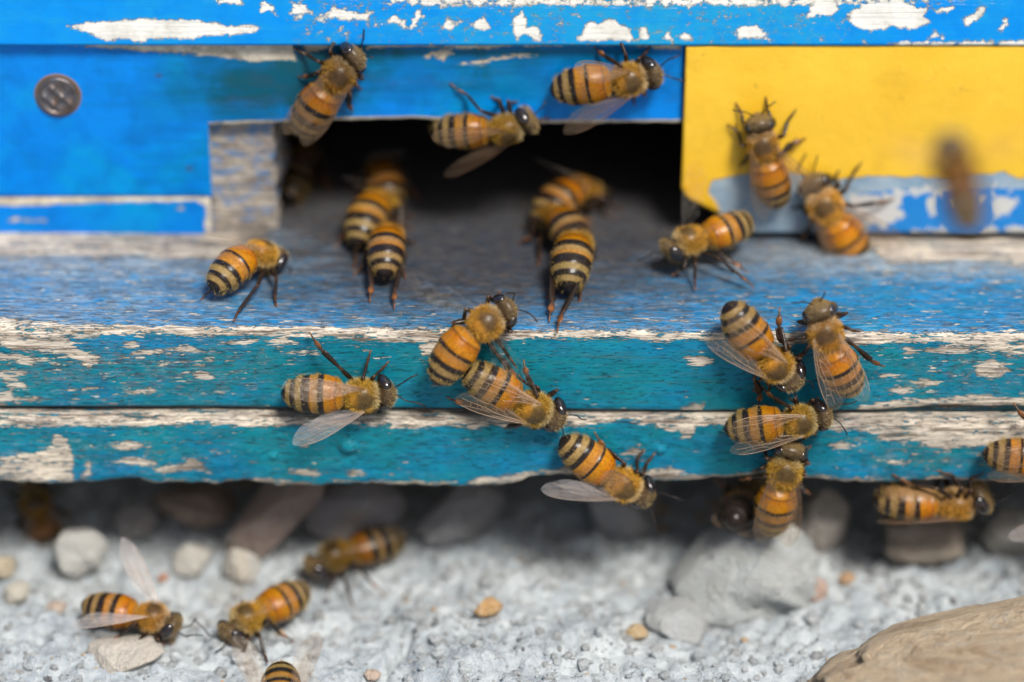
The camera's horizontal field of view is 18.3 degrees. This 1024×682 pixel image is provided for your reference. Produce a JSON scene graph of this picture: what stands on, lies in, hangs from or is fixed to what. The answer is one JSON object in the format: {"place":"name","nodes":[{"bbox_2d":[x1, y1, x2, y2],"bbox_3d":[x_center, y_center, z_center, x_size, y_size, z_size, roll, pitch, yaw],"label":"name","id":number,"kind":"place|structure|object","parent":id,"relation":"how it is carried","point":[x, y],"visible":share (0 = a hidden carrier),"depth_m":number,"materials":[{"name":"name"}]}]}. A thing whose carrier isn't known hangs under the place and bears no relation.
{"place":"outdoors","nodes":[
{"label":"outdoors","id":0,"kind":"place"},
{"bbox_2d":[0,472,1023,681],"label":"ground","id":1,"kind":"structure","parent":0,"point":[387,658],"depth_m":0.37,"materials":[{"name":"grey gravel"}]},
{"bbox_2d":[0,556,15,578],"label":"pebble","id":2,"kind":"object","parent":1,"relation":"on","point":[7,566],"visible":1,"depth_m":0.37,"materials":[{"name":"stone"}]},
{"bbox_2d":[3,580,30,605],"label":"stone","id":3,"kind":"object","parent":1,"relation":"on","point":[15,592],"visible":1,"depth_m":0.36,"materials":[{"name":"beige stone"}]},
{"bbox_2d":[2,481,75,548],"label":"honey bee","id":4,"kind":"object","parent":1,"relation":"on","point":[36,505],"visible":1,"depth_m":0.38,"materials":[{"name":"black"}]},
{"bbox_2d":[45,600,66,612],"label":"pebble","id":5,"kind":"object","parent":1,"relation":"on","point":[58,606],"visible":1,"depth_m":0.36,"materials":[{"name":"stone"}]},
{"bbox_2d":[53,528,107,579],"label":"stone","id":6,"kind":"object","parent":1,"relation":"on","point":[79,553],"visible":1,"depth_m":0.37,"materials":[{"name":"white stone"}]},
{"bbox_2d":[86,635,164,672],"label":"stone","id":7,"kind":"object","parent":1,"relation":"on","point":[123,653],"visible":1,"depth_m":0.35,"materials":[{"name":"beige stone"}]},
{"bbox_2d":[112,499,157,538],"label":"stone","id":8,"kind":"object","parent":1,"relation":"on","point":[134,518],"visible":1,"depth_m":0.38,"materials":[{"name":"grey stone"}]},
{"bbox_2d":[80,543,203,645],"bbox_3d":[-0.043,0.029,0.357,0.014,0.010,0.011,-11,32,-18],"label":"honey bee","id":9,"kind":"object","parent":1,"relation":"on","point":[115,611],"visible":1,"depth_m":0.36,"materials":[{"name":"orange"}]},
{"bbox_2d":[173,543,211,579],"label":"stone","id":10,"kind":"object","parent":1,"relation":"on","point":[190,561],"visible":1,"depth_m":0.37,"materials":[{"name":"beige stone"}]},
{"bbox_2d":[151,482,236,529],"bbox_3d":[-0.038,0.020,0.378,0.010,0.005,0.008,0,30,0],"label":"stone","id":11,"kind":"object","parent":1,"relation":"on","point":[203,505],"visible":0.98,"depth_m":0.38,"materials":[{"name":"brown stone"}]},
{"bbox_2d":[223,548,260,584],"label":"stone","id":12,"kind":"object","parent":1,"relation":"on","point":[240,566],"visible":1,"depth_m":0.37,"materials":[{"name":"beige stone"}]},
{"bbox_2d":[193,579,311,662],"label":"honey bee","id":13,"kind":"object","parent":1,"relation":"on","point":[284,601],"visible":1,"depth_m":0.36,"materials":[{"name":"orange"}]},
{"bbox_2d":[226,483,325,560],"bbox_3d":[-0.028,0.020,0.372,0.012,0.014,0.006,0,30,0],"label":"stone","id":14,"kind":"object","parent":1,"relation":"on","point":[271,517],"visible":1,"depth_m":0.37,"materials":[{"name":"stone"}]},
{"bbox_2d":[233,639,321,681],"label":"honey bee","id":15,"kind":"object","parent":1,"relation":"on","point":[281,671],"visible":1,"depth_m":0.35,"materials":[{"name":"orange"}]},
{"bbox_2d":[283,526,405,605],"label":"honey bee","id":16,"kind":"object","parent":1,"relation":"on","point":[369,547],"visible":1,"depth_m":0.37,"materials":[{"name":"orange"}]},
{"bbox_2d":[304,482,406,542],"bbox_3d":[-0.019,0.020,0.376,0.011,0.010,0.009,14,33,23],"label":"stone","id":17,"kind":"object","parent":1,"relation":"on","point":[343,510],"visible":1,"depth_m":0.37,"materials":[{"name":"grey stone"}]},
{"bbox_2d":[364,669,380,680],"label":"pebble","id":18,"kind":"object","parent":1,"relation":"on","point":[372,675],"visible":1,"depth_m":0.35,"materials":[{"name":"stone"}]},
{"bbox_2d":[415,484,504,547],"bbox_3d":[-0.006,0.020,0.376,0.011,0.008,0.010,0,30,0],"label":"stone","id":19,"kind":"object","parent":1,"relation":"on","point":[454,514],"visible":0.98,"depth_m":0.37,"materials":[{"name":"grey stone"}]},
{"bbox_2d":[0,0,1023,485],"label":"beehive","id":20,"kind":"object","parent":1,"relation":"on","point":[144,154],"visible":0.98,"depth_m":0.36,"materials":[{"name":"paint"}]},
{"bbox_2d":[200,238,291,321],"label":"honey bee","id":21,"kind":"object","parent":20,"relation":"on","point":[233,267],"visible":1,"depth_m":0.35,"materials":[{"name":"orange"}]},
{"bbox_2d":[279,137,334,205],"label":"honey bee","id":22,"kind":"object","parent":20,"relation":"on","point":[298,180],"visible":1,"depth_m":0.38,"materials":[{"name":"black"}]},
{"bbox_2d":[283,29,373,138],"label":"honey bee","id":23,"kind":"object","parent":20,"relation":"on","point":[314,108],"visible":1,"depth_m":0.36,"materials":[{"name":"orange"}]},
{"bbox_2d":[281,332,425,444],"bbox_3d":[-0.018,0.005,0.350,0.016,0.012,0.006,0,30,0],"label":"honey bee","id":24,"kind":"object","parent":20,"relation":"on","point":[321,394],"visible":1,"depth_m":0.35,"materials":[{"name":"orange"}]},
{"bbox_2d":[335,186,414,269],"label":"honey bee","id":25,"kind":"object","parent":20,"relation":"on","point":[367,211],"visible":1,"depth_m":0.36,"materials":[{"name":"orange"}]},
{"bbox_2d":[353,219,415,308],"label":"honey bee","id":26,"kind":"object","parent":20,"relation":"on","point":[385,252],"visible":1,"depth_m":0.36,"materials":[{"name":"orange"}]},
{"bbox_2d":[349,157,421,204],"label":"honey bee","id":27,"kind":"object","parent":20,"relation":"on","point":[379,172],"visible":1,"depth_m":0.37,"materials":[{"name":"orange"}]},
{"bbox_2d":[426,291,537,386],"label":"honey bee","id":28,"kind":"object","parent":20,"relation":"attached to","point":[454,353],"visible":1,"depth_m":0.35,"materials":[{"name":"orange"}]},
{"bbox_2d":[430,83,550,175],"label":"honey bee","id":29,"kind":"object","parent":20,"relation":"on","point":[467,131],"visible":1,"depth_m":0.36,"materials":[{"name":"orange"}]},
{"bbox_2d":[446,359,586,451],"bbox_3d":[0.000,0.007,0.352,0.016,0.010,0.005,26,27,-14],"label":"honey bee","id":30,"kind":"object","parent":20,"relation":"on","point":[492,387],"visible":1,"depth_m":0.35,"materials":[{"name":"orange"}]},
{"bbox_2d":[517,201,591,265],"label":"honey bee","id":31,"kind":"object","parent":20,"relation":"on","point":[554,220],"visible":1,"depth_m":0.36,"materials":[{"name":"orange"}]},
{"bbox_2d":[546,228,598,332],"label":"honey bee","id":32,"kind":"object","parent":20,"relation":"on","point":[572,256],"visible":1,"depth_m":0.35,"materials":[{"name":"black"}]},
{"bbox_2d":[530,172,622,230],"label":"honey bee","id":33,"kind":"object","parent":20,"relation":"on","point":[588,194],"visible":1,"depth_m":0.37,"materials":[{"name":"orange"}]},
{"bbox_2d":[548,431,683,532],"bbox_3d":[0.011,0.017,0.353,0.016,0.010,0.011,30,26,-16],"label":"honey bee","id":34,"kind":"object","parent":20,"relation":"on","point":[589,462],"visible":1,"depth_m":0.35,"materials":[{"name":"orange"}]},
{"bbox_2d":[548,42,685,133],"bbox_3d":[0.012,-0.029,0.355,0.016,0.011,0.010,-7,30,4],"label":"honey bee","id":35,"kind":"object","parent":20,"relation":"on","point":[590,84],"visible":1,"depth_m":0.36,"materials":[{"name":"orange"}]},
{"bbox_2d":[636,210,755,290],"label":"honey bee","id":36,"kind":"object","parent":20,"relation":"on","point":[717,233],"visible":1,"depth_m":0.36,"materials":[{"name":"orange"}]},
{"bbox_2d":[712,472,765,534],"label":"honey bee","id":37,"kind":"object","parent":20,"relation":"attached to","point":[736,509],"visible":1,"depth_m":0.36,"materials":[{"name":"black"}]},
{"bbox_2d":[708,298,813,404],"bbox_3d":[0.027,0.002,0.349,0.010,0.015,0.005,-40,23,20],"label":"honey bee","id":38,"kind":"object","parent":20,"relation":"on","point":[747,331],"visible":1,"depth_m":0.35,"materials":[{"name":"orange"}]},
{"bbox_2d":[727,96,822,212],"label":"honey bee","id":39,"kind":"object","parent":20,"relation":"on","point":[770,179],"visible":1,"depth_m":0.36,"materials":[{"name":"orange"}]},
{"bbox_2d":[739,428,811,539],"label":"honey bee","id":40,"kind":"object","parent":20,"relation":"hanging from","point":[775,503],"visible":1,"depth_m":0.35,"materials":[{"name":"orange"}]},
{"bbox_2d":[722,386,856,454],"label":"honey bee","id":41,"kind":"object","parent":20,"relation":"on","point":[761,424],"visible":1,"depth_m":0.35,"materials":[{"name":"orange"}]},
{"bbox_2d":[786,291,884,404],"bbox_3d":[0.035,0.001,0.348,0.010,0.014,0.005,-14,29,8],"label":"honey bee","id":42,"kind":"object","parent":20,"relation":"on","point":[840,370],"visible":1,"depth_m":0.35,"materials":[{"name":"orange"}]},
{"bbox_2d":[791,153,902,256],"bbox_3d":[0.038,-0.015,0.364,0.012,0.016,0.006,-25,27,14],"label":"honey bee","id":43,"kind":"object","parent":20,"relation":"on","point":[843,233],"visible":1,"depth_m":0.36,"materials":[{"name":"orange"}]},
{"bbox_2d":[872,470,1015,523],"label":"honey bee","id":44,"kind":"object","parent":20,"relation":"hanging from","point":[913,502],"visible":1,"depth_m":0.36,"materials":[{"name":"orange"}]},
{"bbox_2d":[982,402,1023,481],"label":"honey bee","id":45,"kind":"object","parent":20,"relation":"on","point":[1005,455],"visible":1,"depth_m":0.35,"materials":[{"name":"orange"}]},
{"bbox_2d":[588,484,658,538],"bbox_3d":[0.013,0.020,0.378,0.008,0.008,0.008,0,30,0],"label":"stone","id":46,"kind":"object","parent":1,"relation":"on","point":[612,518],"visible":0.56,"depth_m":0.38,"materials":[{"name":"grey stone"}]},
{"bbox_2d":[626,623,648,638],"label":"pebble","id":47,"kind":"object","parent":1,"relation":"on","point":[637,631],"visible":1,"depth_m":0.36,"materials":[{"name":"stone"}]},
{"bbox_2d":[644,596,708,643],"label":"stone","id":48,"kind":"object","parent":1,"relation":"on","point":[682,619],"visible":1,"depth_m":0.36,"materials":[{"name":"grey stone"}]},
{"bbox_2d":[668,524,820,628],"bbox_3d":[0.027,0.026,0.368,0.018,0.014,0.016,0,30,0],"label":"rock","id":49,"kind":"object","parent":1,"relation":"on","point":[722,577],"visible":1,"depth_m":0.36,"materials":[{"name":"stone"}]},
{"bbox_2d":[810,578,827,601],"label":"pebble","id":50,"kind":"object","parent":1,"relation":"on","point":[821,588],"visible":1,"depth_m":0.36,"materials":[{"name":"stone"}]},
{"bbox_2d":[793,488,848,553],"bbox_3d":[0.036,0.022,0.373,0.007,0.009,0.006,0,30,0],"label":"stone","id":51,"kind":"object","parent":1,"relation":"on","point":[822,516],"visible":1,"depth_m":0.37,"materials":[{"name":"grey stone"}]},
{"bbox_2d":[839,571,855,585],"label":"pebble","id":52,"kind":"object","parent":1,"relation":"on","point":[846,578],"visible":1,"depth_m":0.37,"materials":[{"name":"stone"}]},
{"bbox_2d":[807,596,1023,681],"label":"rock","id":53,"kind":"object","parent":1,"relation":"on","point":[979,643],"visible":1,"depth_m":0.34,"materials":[{"name":"beige stone"}]},
{"bbox_2d":[884,515,964,564],"bbox_3d":[0.048,0.023,0.372,0.010,0.006,0.009,0,30,0],"label":"stone","id":54,"kind":"object","parent":1,"relation":"on","point":[926,542],"visible":1,"depth_m":0.37,"materials":[{"name":"grey stone"}]},
{"bbox_2d":[980,506,1023,557],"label":"stone","id":55,"kind":"object","parent":1,"relation":"on","point":[998,534],"visible":1,"depth_m":0.37,"materials":[{"name":"grey stone"}]},
{"bbox_2d":[923,124,986,238],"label":"honey bee","id":56,"kind":"object","parent":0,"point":[963,198],"visible":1,"depth_m":0.29,"materials":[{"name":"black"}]}
]}

